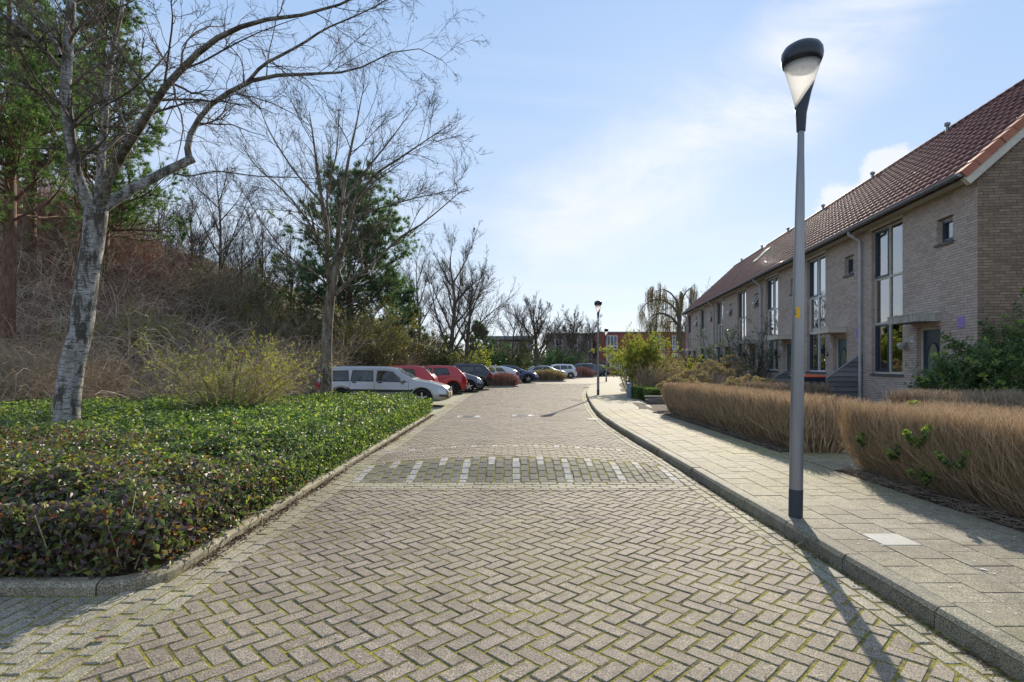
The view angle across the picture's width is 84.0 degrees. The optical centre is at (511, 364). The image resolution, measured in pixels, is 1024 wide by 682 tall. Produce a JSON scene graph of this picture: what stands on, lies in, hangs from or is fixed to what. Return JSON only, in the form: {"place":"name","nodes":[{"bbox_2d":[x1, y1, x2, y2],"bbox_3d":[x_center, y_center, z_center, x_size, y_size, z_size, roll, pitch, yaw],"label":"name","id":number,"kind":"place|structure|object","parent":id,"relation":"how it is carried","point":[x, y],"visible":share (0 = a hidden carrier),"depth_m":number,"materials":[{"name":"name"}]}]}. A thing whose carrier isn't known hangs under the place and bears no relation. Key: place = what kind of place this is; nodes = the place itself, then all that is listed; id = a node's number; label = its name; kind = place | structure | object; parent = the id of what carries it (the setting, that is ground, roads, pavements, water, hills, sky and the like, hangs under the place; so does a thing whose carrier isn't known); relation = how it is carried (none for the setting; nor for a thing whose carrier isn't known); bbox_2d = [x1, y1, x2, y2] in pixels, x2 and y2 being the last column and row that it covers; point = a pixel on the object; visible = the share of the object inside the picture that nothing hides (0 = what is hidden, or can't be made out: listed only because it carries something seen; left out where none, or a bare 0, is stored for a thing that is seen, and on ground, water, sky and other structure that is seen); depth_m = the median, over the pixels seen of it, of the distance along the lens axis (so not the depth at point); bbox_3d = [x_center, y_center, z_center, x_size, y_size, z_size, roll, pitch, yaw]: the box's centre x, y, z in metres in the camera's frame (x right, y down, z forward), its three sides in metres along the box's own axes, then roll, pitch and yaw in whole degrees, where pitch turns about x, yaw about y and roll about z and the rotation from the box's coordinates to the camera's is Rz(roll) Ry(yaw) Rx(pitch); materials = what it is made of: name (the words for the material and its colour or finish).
{"place":"outdoors","nodes":[
{"label":"outdoors","id":0,"kind":"place"},
{"bbox_2d":[0,205,456,576],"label":"embankment","id":1,"kind":"structure","parent":0,"point":[129,568],"depth_m":19.53,"materials":[{"name":"brown soil"}]},
{"bbox_2d":[0,158,94,237],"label":"leafless shrub","id":2,"kind":"object","parent":1,"relation":"on","point":[46,196],"visible":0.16,"depth_m":22.02,"materials":[{"name":"brown plant"}]},
{"bbox_2d":[0,0,110,338],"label":"pine tree","id":3,"kind":"object","parent":1,"relation":"on","point":[12,135],"visible":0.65,"depth_m":14.91,"materials":[{"name":"green plant"}]},
{"bbox_2d":[0,0,140,251],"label":"pine tree","id":4,"kind":"object","parent":1,"relation":"on","point":[28,225],"visible":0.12,"depth_m":19.83,"materials":[{"name":"green plant"}]},
{"bbox_2d":[22,0,194,286],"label":"pine tree","id":5,"kind":"object","parent":1,"relation":"on","point":[127,208],"visible":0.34,"depth_m":21.02,"materials":[{"name":"green plant"}]},
{"bbox_2d":[19,295,202,354],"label":"budding shrub","id":6,"kind":"object","parent":1,"relation":"on","point":[171,321],"visible":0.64,"depth_m":18.37,"materials":[{"name":"brown plant"}]},
{"bbox_2d":[60,220,199,296],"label":"leafless shrub","id":7,"kind":"object","parent":1,"relation":"on","point":[147,256],"visible":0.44,"depth_m":22.93,"materials":[{"name":"brown plant"}]},
{"bbox_2d":[0,311,319,403],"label":"bramble thicket","id":8,"kind":"object","parent":1,"relation":"on","point":[138,386],"visible":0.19,"depth_m":16.58,"materials":[{"name":"brown plant"}]},
{"bbox_2d":[92,187,247,276],"bbox_3d":[-16.953,-6.785,28.281,7.512,4.887,8.539,0,0,0],"label":"leafless shrub","id":9,"kind":"object","parent":1,"relation":"on","point":[180,233],"visible":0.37,"depth_m":28.00,"materials":[{"name":"brown plant"}]},
{"bbox_2d":[109,233,256,326],"bbox_3d":[-14.025,-3.443,24.937,5.990,4.436,7.599,0,0,0],"label":"leafless shrub","id":10,"kind":"object","parent":1,"relation":"on","point":[212,297],"visible":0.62,"depth_m":24.64,"materials":[{"name":"brown plant"}]},
{"bbox_2d":[0,164,379,403],"bbox_3d":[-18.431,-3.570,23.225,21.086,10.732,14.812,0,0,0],"label":"red bramble thicket","id":11,"kind":"object","parent":1,"relation":"on","point":[62,286],"visible":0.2,"depth_m":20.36,"materials":[{"name":"brown plant"}]},
{"bbox_2d":[0,399,386,579],"bbox_3d":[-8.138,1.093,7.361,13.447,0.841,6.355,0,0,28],"label":"bronze ground cover","id":12,"kind":"object","parent":1,"relation":"on","point":[80,520],"visible":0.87,"depth_m":4.28,"materials":[{"name":"green plant"}]},
{"bbox_2d":[155,191,245,280],"bbox_3d":[-16.584,-6.404,30.093,4.349,5.220,3.114,0,0,0],"label":"bare tree","id":13,"kind":"object","parent":1,"relation":"on","point":[198,235],"visible":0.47,"depth_m":29.69,"materials":[{"name":"brown plant"}]},
{"bbox_2d":[126,224,292,339],"bbox_3d":[-14.032,-3.530,26.754,7.419,4.784,7.793,0,0,0],"label":"leafless shrub","id":14,"kind":"object","parent":1,"relation":"on","point":[237,286],"visible":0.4,"depth_m":25.75,"materials":[{"name":"brown plant"}]},
{"bbox_2d":[141,143,282,296],"bbox_3d":[-15.792,-7.415,30.320,6.846,8.440,4.923,0,0,0],"label":"bare tree","id":15,"kind":"object","parent":1,"relation":"on","point":[207,194],"visible":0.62,"depth_m":29.80,"materials":[{"name":"brown plant"}]},
{"bbox_2d":[0,389,433,546],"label":"green ground cover","id":16,"kind":"object","parent":1,"relation":"on","point":[314,414],"visible":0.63,"depth_m":8.94,"materials":[{"name":"green plant"}]},
{"bbox_2d":[153,245,306,341],"bbox_3d":[-13.591,-3.036,27.264,7.634,4.996,7.079,0,0,0],"label":"olive shrub","id":17,"kind":"object","parent":1,"relation":"on","point":[274,300],"visible":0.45,"depth_m":27.12,"materials":[{"name":"green plant"}]},
{"bbox_2d":[117,322,344,420],"bbox_3d":[-6.365,0.217,13.039,4.515,2.391,4.027,0,0,0],"label":"budding shrub","id":18,"kind":"object","parent":1,"relation":"on","point":[251,372],"visible":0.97,"depth_m":12.60,"materials":[{"name":"green plant"}]},
{"bbox_2d":[163,222,317,316],"bbox_3d":[-15.365,-4.778,30.319,10.295,5.833,8.373,0,0,0],"label":"leafless shrub","id":19,"kind":"object","parent":1,"relation":"on","point":[214,248],"visible":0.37,"depth_m":30.26,"materials":[{"name":"brown plant"}]},
{"bbox_2d":[208,218,273,297],"bbox_3d":[-16.261,-5.814,34.088,3.548,6.038,3.405,0,0,28],"label":"bare tree","id":20,"kind":"object","parent":1,"relation":"on","point":[242,234],"visible":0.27,"depth_m":33.77,"materials":[{"name":"brown plant"}]},
{"bbox_2d":[0,0,489,425],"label":"birch tree","id":21,"kind":"object","parent":1,"relation":"on","point":[77,341],"visible":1,"depth_m":8.84,"materials":[{"name":"grey plant"}]},
{"bbox_2d":[209,298,319,367],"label":"leafless shrub","id":22,"kind":"object","parent":1,"relation":"on","point":[260,330],"visible":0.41,"depth_m":24.65,"materials":[{"name":"brown plant"}]},
{"bbox_2d":[222,199,316,309],"bbox_3d":[-13.777,-5.790,32.328,5.246,7.188,4.155,0,0,27],"label":"bare tree","id":23,"kind":"object","parent":1,"relation":"on","point":[260,235],"visible":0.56,"depth_m":31.86,"materials":[{"name":"brown plant"}]},
{"bbox_2d":[203,286,356,354],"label":"golden shrub","id":24,"kind":"object","parent":1,"relation":"on","point":[280,325],"visible":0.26,"depth_m":26.15,"materials":[{"name":"brown plant"}]},
{"bbox_2d":[220,332,340,392],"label":"leafless shrub","id":25,"kind":"object","parent":1,"relation":"on","point":[311,368],"visible":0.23,"depth_m":21.68,"materials":[{"name":"brown plant"}]},
{"bbox_2d":[241,228,320,332],"bbox_3d":[-12.934,-4.904,33.156,5.566,6.216,3.593,0,0,29],"label":"bare tree","id":26,"kind":"object","parent":1,"relation":"on","point":[289,247],"visible":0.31,"depth_m":32.68,"materials":[{"name":"brown plant"}]},
{"bbox_2d":[231,300,377,385],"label":"leafless shrub","id":27,"kind":"object","parent":1,"relation":"on","point":[266,329],"visible":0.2,"depth_m":25.45,"materials":[{"name":"brown plant"}]},
{"bbox_2d":[250,155,426,363],"bbox_3d":[-9.126,-5.622,31.171,8.974,11.683,7.968,0,0,-44],"label":"pine tree","id":28,"kind":"object","parent":1,"relation":"on","point":[376,283],"visible":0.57,"depth_m":30.30,"materials":[{"name":"green plant"}]},
{"bbox_2d":[195,27,491,395],"bbox_3d":[-5.312,-4.396,17.260,9.680,11.065,6.330,0,0,0],"label":"bare tree","id":29,"kind":"object","parent":1,"relation":"on","point":[332,271],"visible":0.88,"depth_m":16.87,"materials":[{"name":"brown plant"}]},
{"bbox_2d":[375,278,429,354],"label":"pine tree","id":30,"kind":"object","parent":1,"relation":"on","point":[408,299],"visible":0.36,"depth_m":35.82,"materials":[{"name":"green plant"}]},
{"bbox_2d":[374,236,467,347],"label":"bare tree","id":31,"kind":"object","parent":1,"relation":"on","point":[417,302],"visible":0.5,"depth_m":41.70,"materials":[{"name":"brown plant"}]},
{"bbox_2d":[416,221,502,354],"bbox_3d":[-3.196,-4.197,38.289,6.462,11.012,5.006,0,0,28],"label":"bare tree","id":32,"kind":"object","parent":1,"relation":"on","point":[454,321],"visible":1,"depth_m":38.00,"materials":[{"name":"brown plant"}]},
{"bbox_2d":[464,320,502,364],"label":"pine tree","id":33,"kind":"object","parent":1,"relation":"on","point":[482,339],"visible":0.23,"depth_m":51.87,"materials":[{"name":"green plant"}]},
{"bbox_2d":[463,335,545,370],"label":"olive shrub","id":34,"kind":"object","parent":1,"relation":"on","point":[520,359],"visible":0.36,"depth_m":55.01,"materials":[{"name":"green plant"}]},
{"bbox_2d":[490,297,533,363],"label":"bare tree","id":35,"kind":"object","parent":1,"relation":"on","point":[511,324],"visible":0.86,"depth_m":55.95,"materials":[{"name":"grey plant"}]},
{"bbox_2d":[383,375,619,413],"bbox_3d":[4.956,1.504,58.782,13.849,0.001,88.114,0,0,20],"label":"parking area","id":36,"kind":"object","parent":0,"point":[438,406],"visible":0.16,"depth_m":23.25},
{"bbox_2d":[253,317,368,389],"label":"leafless shrub","id":37,"kind":"object","parent":36,"relation":"on","point":[340,355],"visible":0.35,"depth_m":23.43,"materials":[{"name":"brown plant"}]},
{"bbox_2d":[291,290,435,365],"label":"golden shrub","id":38,"kind":"object","parent":36,"relation":"on","point":[382,349],"visible":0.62,"depth_m":26.31,"materials":[{"name":"green plant"}]},
{"bbox_2d":[315,366,452,403],"bbox_3d":[-4.609,0.770,20.854,4.768,1.459,2.057,0,0,-1],"label":"parked car","id":39,"kind":"object","parent":36,"relation":"on","point":[388,380],"visible":0.62,"depth_m":20.03,"materials":[{"name":"silver metal"}]},
{"bbox_2d":[341,321,445,365],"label":"olive shrub","id":40,"kind":"object","parent":36,"relation":"on","point":[417,353],"visible":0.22,"depth_m":30.80,"materials":[{"name":"green plant"}]},
{"bbox_2d":[392,365,437,381],"bbox_3d":[-5.349,0.760,25.535,4.048,1.480,1.984,0,0,-2],"label":"parked car","id":41,"kind":"object","parent":36,"relation":"on","point":[423,372],"visible":0.15,"depth_m":24.85,"materials":[{"name":"red paint"}]},
{"bbox_2d":[406,331,477,365],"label":"olive shrub","id":42,"kind":"object","parent":36,"relation":"on","point":[442,359],"visible":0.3,"depth_m":34.99,"materials":[{"name":"green plant"}]},
{"bbox_2d":[424,365,466,393],"bbox_3d":[-4.308,0.760,29.502,3.968,1.480,1.984,0,0,-3],"label":"parked car","id":43,"kind":"object","parent":36,"relation":"on","point":[454,377],"visible":0.34,"depth_m":28.78,"materials":[{"name":"red paint"}]},
{"bbox_2d":[422,247,519,362],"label":"bare tree","id":44,"kind":"object","parent":36,"relation":"on","point":[467,347],"visible":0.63,"depth_m":40.91,"materials":[{"name":"brown plant"}]},
{"bbox_2d":[449,363,492,389],"bbox_3d":[-3.395,0.710,34.752,4.448,1.580,2.073,0,0,-4],"label":"parked car","id":45,"kind":"object","parent":36,"relation":"on","point":[481,372],"visible":0.34,"depth_m":34.03,"materials":[{"name":"grey paint"}]},
{"bbox_2d":[445,343,499,371],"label":"budding shrub","id":46,"kind":"object","parent":36,"relation":"on","point":[488,364],"visible":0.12,"depth_m":42.89,"materials":[{"name":"green plant"}]},
{"bbox_2d":[460,338,517,365],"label":"evergreen shrub","id":47,"kind":"object","parent":36,"relation":"on","point":[501,361],"visible":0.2,"depth_m":49.01,"materials":[{"name":"green plant"}]},
{"bbox_2d":[488,370,519,386],"bbox_3d":[-0.581,0.924,39.223,2.568,1.193,2.375,0,0,0],"label":"bay planting","id":48,"kind":"object","parent":36,"relation":"on","point":[504,379],"visible":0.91,"depth_m":38.62,"materials":[{"name":"plant"}]},
{"bbox_2d":[501,365,538,382],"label":"parked car","id":49,"kind":"object","parent":36,"relation":"on","point":[526,376],"visible":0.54,"depth_m":46.56,"materials":[{"name":"blue paint"}]},
{"bbox_2d":[504,291,564,365],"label":"bare tree","id":50,"kind":"object","parent":36,"relation":"on","point":[537,331],"visible":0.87,"depth_m":57.79,"materials":[{"name":"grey plant"}]},
{"bbox_2d":[531,368,566,381],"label":"bay planting","id":51,"kind":"object","parent":36,"relation":"on","point":[546,375],"visible":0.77,"depth_m":50.65,"materials":[{"name":"green plant"}]},
{"bbox_2d":[529,343,579,364],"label":"evergreen shrub","id":52,"kind":"object","parent":36,"relation":"on","point":[558,357],"visible":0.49,"depth_m":68.53,"materials":[{"name":"green plant"}]},
{"bbox_2d":[554,303,599,357],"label":"bare tree","id":53,"kind":"object","parent":36,"relation":"on","point":[569,338],"visible":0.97,"depth_m":75.65,"materials":[{"name":"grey plant"}]},
{"bbox_2d":[575,315,605,363],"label":"bare tree","id":54,"kind":"object","parent":36,"relation":"on","point":[586,346],"visible":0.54,"depth_m":79.95,"materials":[{"name":"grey plant"}]},
{"bbox_2d":[0,375,1018,681],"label":"road","id":55,"kind":"structure","parent":0,"point":[438,587],"depth_m":3.73,"materials":[{"name":"brick"}]},
{"bbox_2d":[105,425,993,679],"bbox_3d":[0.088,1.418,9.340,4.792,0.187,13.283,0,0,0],"label":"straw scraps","id":56,"kind":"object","parent":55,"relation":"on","point":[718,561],"visible":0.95,"depth_m":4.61,"materials":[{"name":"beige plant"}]},
{"bbox_2d":[188,414,1015,679],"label":"gutter litter","id":57,"kind":"object","parent":55,"relation":"on","point":[216,554],"visible":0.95,"depth_m":5.24,"materials":[{"name":"brown plant"}]},
{"bbox_2d":[0,0,1023,357],"label":"sky","id":58,"kind":"structure","parent":0,"point":[635,146],"materials":[{"name":"blue"}]},
{"bbox_2d":[678,369,713,383],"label":"hydrangea bush","id":59,"kind":"object","parent":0,"point":[686,374],"visible":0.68,"depth_m":20.90,"materials":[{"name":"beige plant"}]},
{"bbox_2d":[691,359,737,383],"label":"hydrangea bush","id":60,"kind":"object","parent":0,"point":[717,368],"visible":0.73,"depth_m":22.18,"materials":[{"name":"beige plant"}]},
{"bbox_2d":[708,354,755,386],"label":"hydrangea bush","id":61,"kind":"object","parent":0,"point":[740,367],"visible":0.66,"depth_m":23.86,"materials":[{"name":"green plant"}]},
{"bbox_2d":[713,374,784,387],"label":"hydrangea bush","id":62,"kind":"object","parent":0,"point":[729,380],"visible":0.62,"depth_m":18.93,"materials":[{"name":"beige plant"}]},
{"bbox_2d":[589,378,1023,641],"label":"pavement","id":63,"kind":"structure","parent":0,"point":[949,545],"depth_m":5.11,"materials":[{"name":"concrete"}]},
{"bbox_2d":[780,38,823,518],"bbox_3d":[2.602,-0.770,5.160,0.354,4.305,0.354,1,0,0],"label":"street lamp","id":64,"kind":"object","parent":63,"relation":"on","point":[801,60],"visible":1,"depth_m":5.12,"materials":[{"name":"grey metal"}]},
{"bbox_2d":[619,381,1023,531],"bbox_3d":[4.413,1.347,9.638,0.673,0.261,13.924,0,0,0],"label":"twig litter","id":65,"kind":"object","parent":0,"point":[941,495],"visible":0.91,"depth_m":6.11,"materials":[{"name":"brown plant"}]},
{"bbox_2d":[589,321,683,392],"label":"spring shrub","id":66,"kind":"object","parent":65,"relation":"on","point":[646,354],"visible":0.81,"depth_m":27.19,"materials":[{"name":"green plant"}]},
{"bbox_2d":[626,359,687,385],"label":"tan shrub","id":67,"kind":"object","parent":65,"relation":"on","point":[655,378],"visible":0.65,"depth_m":24.37,"materials":[{"name":"brown plant"}]},
{"bbox_2d":[636,283,698,356],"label":"willow tree","id":68,"kind":"object","parent":65,"relation":"on","point":[668,323],"visible":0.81,"depth_m":60.38,"materials":[{"name":"brown plant"}]},
{"bbox_2d":[681,255,750,356],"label":"terraced house","id":69,"kind":"structure","parent":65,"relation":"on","point":[692,320],"depth_m":42.32,"materials":[{"name":"brick"}]},
{"bbox_2d":[675,315,782,386],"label":"bush","id":70,"kind":"object","parent":65,"relation":"on","point":[758,363],"visible":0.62,"depth_m":25.56,"materials":[{"name":"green plant"}]},
{"bbox_2d":[693,240,774,382],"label":"terraced house","id":71,"kind":"structure","parent":65,"relation":"on","point":[705,306],"depth_m":37.38,"materials":[{"name":"brick"}]},
{"bbox_2d":[708,220,805,385],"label":"terraced house","id":72,"kind":"structure","parent":65,"relation":"on","point":[723,299],"depth_m":32.99,"materials":[{"name":"brick"}]},
{"bbox_2d":[718,300,722,362],"bbox_3d":[12.670,-1.800,34.371,0.090,4.100,1.600,0,0,7],"label":"window","id":73,"kind":"structure","parent":72,"relation":"in","point":[720,304],"depth_m":34.69,"materials":[{"name":"glass"}]},
{"bbox_2d":[660,381,867,452],"bbox_3d":[4.937,0.920,12.659,1.649,0.969,8.162,0,0,0],"label":"twig hedge","id":74,"kind":"object","parent":65,"relation":"on","point":[759,413],"visible":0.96,"depth_m":10.20,"materials":[{"name":"brown plant"}]},
{"bbox_2d":[740,381,834,398],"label":"twig hedge","id":75,"kind":"object","parent":65,"relation":"on","point":[823,389],"visible":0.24,"depth_m":16.41,"materials":[{"name":"brown plant"}]},
{"bbox_2d":[727,193,847,386],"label":"terraced house","id":76,"kind":"structure","parent":65,"relation":"on","point":[748,288],"depth_m":28.06,"materials":[{"name":"brick"}]},
{"bbox_2d":[739,290,745,370],"bbox_3d":[12.052,-1.772,29.697,0.205,4.155,1.700,0,0,7],"label":"window","id":77,"kind":"structure","parent":76,"relation":"in","point":[742,295],"depth_m":29.98,"materials":[{"name":"clear glass"}]},
{"bbox_2d":[753,156,905,382],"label":"terraced house","id":78,"kind":"structure","parent":65,"relation":"on","point":[776,274],"depth_m":23.81,"materials":[{"name":"brick"}]},
{"bbox_2d":[768,276,777,371],"bbox_3d":[11.490,-1.772,25.017,0.205,4.155,1.700,0,0,7],"label":"window","id":79,"kind":"structure","parent":78,"relation":"in","point":[773,282],"depth_m":25.17,"materials":[{"name":"clear glass"}]},
{"bbox_2d":[825,355,857,409],"bbox_3d":[9.989,0.565,17.105,1.047,1.871,0.087,0,0,7],"label":"garden fence","id":80,"kind":"object","parent":65,"relation":"on","point":[843,379],"visible":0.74,"depth_m":17.08,"materials":[{"name":"grey wood"}]},
{"bbox_2d":[791,95,1000,407],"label":"terraced house","id":81,"kind":"structure","parent":65,"relation":"on","point":[835,296],"depth_m":18.60,"materials":[{"name":"brick"}]},
{"bbox_2d":[805,254,825,373],"bbox_3d":[10.928,-1.772,20.337,0.205,4.155,1.700,0,0,7],"label":"window","id":82,"kind":"structure","parent":81,"relation":"in","point":[817,272],"depth_m":20.39,"materials":[{"name":"clear glass"}]},
{"bbox_2d":[838,338,846,368],"bbox_3d":[10.772,0.265,18.448,0.055,2.230,0.790,0,0,7],"label":"door","id":83,"kind":"structure","parent":81,"relation":"in","point":[842,343],"depth_m":18.54,"materials":[{"name":"blue paint"}]},
{"bbox_2d":[833,398,1023,518],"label":"twig hedge","id":84,"kind":"object","parent":65,"relation":"on","point":[992,472],"visible":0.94,"depth_m":5.79,"materials":[{"name":"brown plant"}]},
{"bbox_2d":[902,424,933,448],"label":"holly shoot","id":85,"kind":"object","parent":84,"relation":"in","point":[910,438],"visible":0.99,"depth_m":5.89,"materials":[{"name":"green plant"}]},
{"bbox_2d":[908,465,935,486],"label":"holly shoot","id":86,"kind":"object","parent":84,"relation":"attached to","point":[925,479],"visible":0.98,"depth_m":5.91,"materials":[{"name":"green plant"}]},
{"bbox_2d":[934,450,970,471],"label":"holly shoot","id":87,"kind":"object","parent":84,"relation":"in","point":[962,462],"visible":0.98,"depth_m":5.43,"materials":[{"name":"green plant"}]},
{"bbox_2d":[850,79,1023,413],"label":"terraced house","id":88,"kind":"structure","parent":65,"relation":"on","point":[943,227],"depth_m":13.35,"materials":[{"name":"brick"}]},
{"bbox_2d":[869,220,903,375],"bbox_3d":[10.367,-1.772,15.657,0.205,4.155,1.700,0,0,7],"label":"window","id":89,"kind":"structure","parent":88,"relation":"in","point":[888,239],"depth_m":15.69,"materials":[{"name":"clear glass"}]},
{"bbox_2d":[924,329,940,387],"bbox_3d":[10.211,0.265,13.768,0.055,2.230,0.790,0,0,7],"label":"door","id":90,"kind":"structure","parent":88,"relation":"in","point":[931,338],"depth_m":13.87,"materials":[{"name":"blue paint"}]},
{"bbox_2d":[934,216,953,247],"bbox_3d":[10.070,-3.082,13.145,0.215,0.635,0.680,0,0,7],"label":"window","id":91,"kind":"structure","parent":88,"relation":"in","point":[947,224],"depth_m":13.24,"materials":[{"name":"glass"}]},
{"bbox_2d":[882,387,1023,414],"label":"twig hedge","id":92,"kind":"object","parent":65,"relation":"on","point":[1009,399],"visible":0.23,"depth_m":9.09,"materials":[{"name":"brown plant"}]},
{"bbox_2d":[903,317,1023,395],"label":"evergreen shrub","id":93,"kind":"object","parent":65,"relation":"on","point":[986,371],"visible":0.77,"depth_m":10.42,"materials":[{"name":"green plant"}]},
{"bbox_2d":[972,287,1023,391],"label":"evergreen shrub","id":94,"kind":"object","parent":65,"relation":"on","point":[1018,326],"visible":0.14,"depth_m":10.84,"materials":[{"name":"green plant"}]},
{"bbox_3d":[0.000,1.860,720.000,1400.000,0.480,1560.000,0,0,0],"label":"ground","id":95,"kind":"structure","parent":0,"visible":0},
{"bbox_2d":[0,305,170,418],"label":"straw thicket","id":96,"kind":"object","parent":95,"relation":"on","point":[7,373],"visible":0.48,"depth_m":14.40,"materials":[{"name":"brown plant"}]},
{"bbox_2d":[0,401,221,439],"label":"grass tufts","id":97,"kind":"object","parent":95,"relation":"on","point":[19,419],"visible":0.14,"depth_m":8.34,"materials":[{"name":"green plant"}]},
{"bbox_2d":[37,200,366,395],"bbox_3d":[-12.869,-3.312,30.879,15.124,11.302,23.322,0,0,0],"label":"grey thicket","id":98,"kind":"object","parent":95,"relation":"on","point":[162,283],"visible":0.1,"depth_m":23.42,"materials":[{"name":"plant"}]},
{"bbox_2d":[0,414,428,595],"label":"kerb","id":99,"kind":"structure","parent":95,"relation":"on","point":[56,586],"depth_m":3.88,"materials":[{"name":"concrete"}]},
{"bbox_2d":[546,333,592,363],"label":"grey block","id":100,"kind":"structure","parent":95,"relation":"on","point":[579,343],"depth_m":88.00,"materials":[{"name":"metal"}]},
{"bbox_2d":[593,332,685,373],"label":"apartment building","id":101,"kind":"structure","parent":95,"relation":"on","point":[614,337],"depth_m":86.00,"materials":[{"name":"red brick"},{"name":"white paint"},{"name":"glass"}]},
{"bbox_2d":[586,379,1023,681],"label":"kerb","id":102,"kind":"structure","parent":95,"relation":"on","point":[995,646],"depth_m":3.80,"materials":[{"name":"concrete"}]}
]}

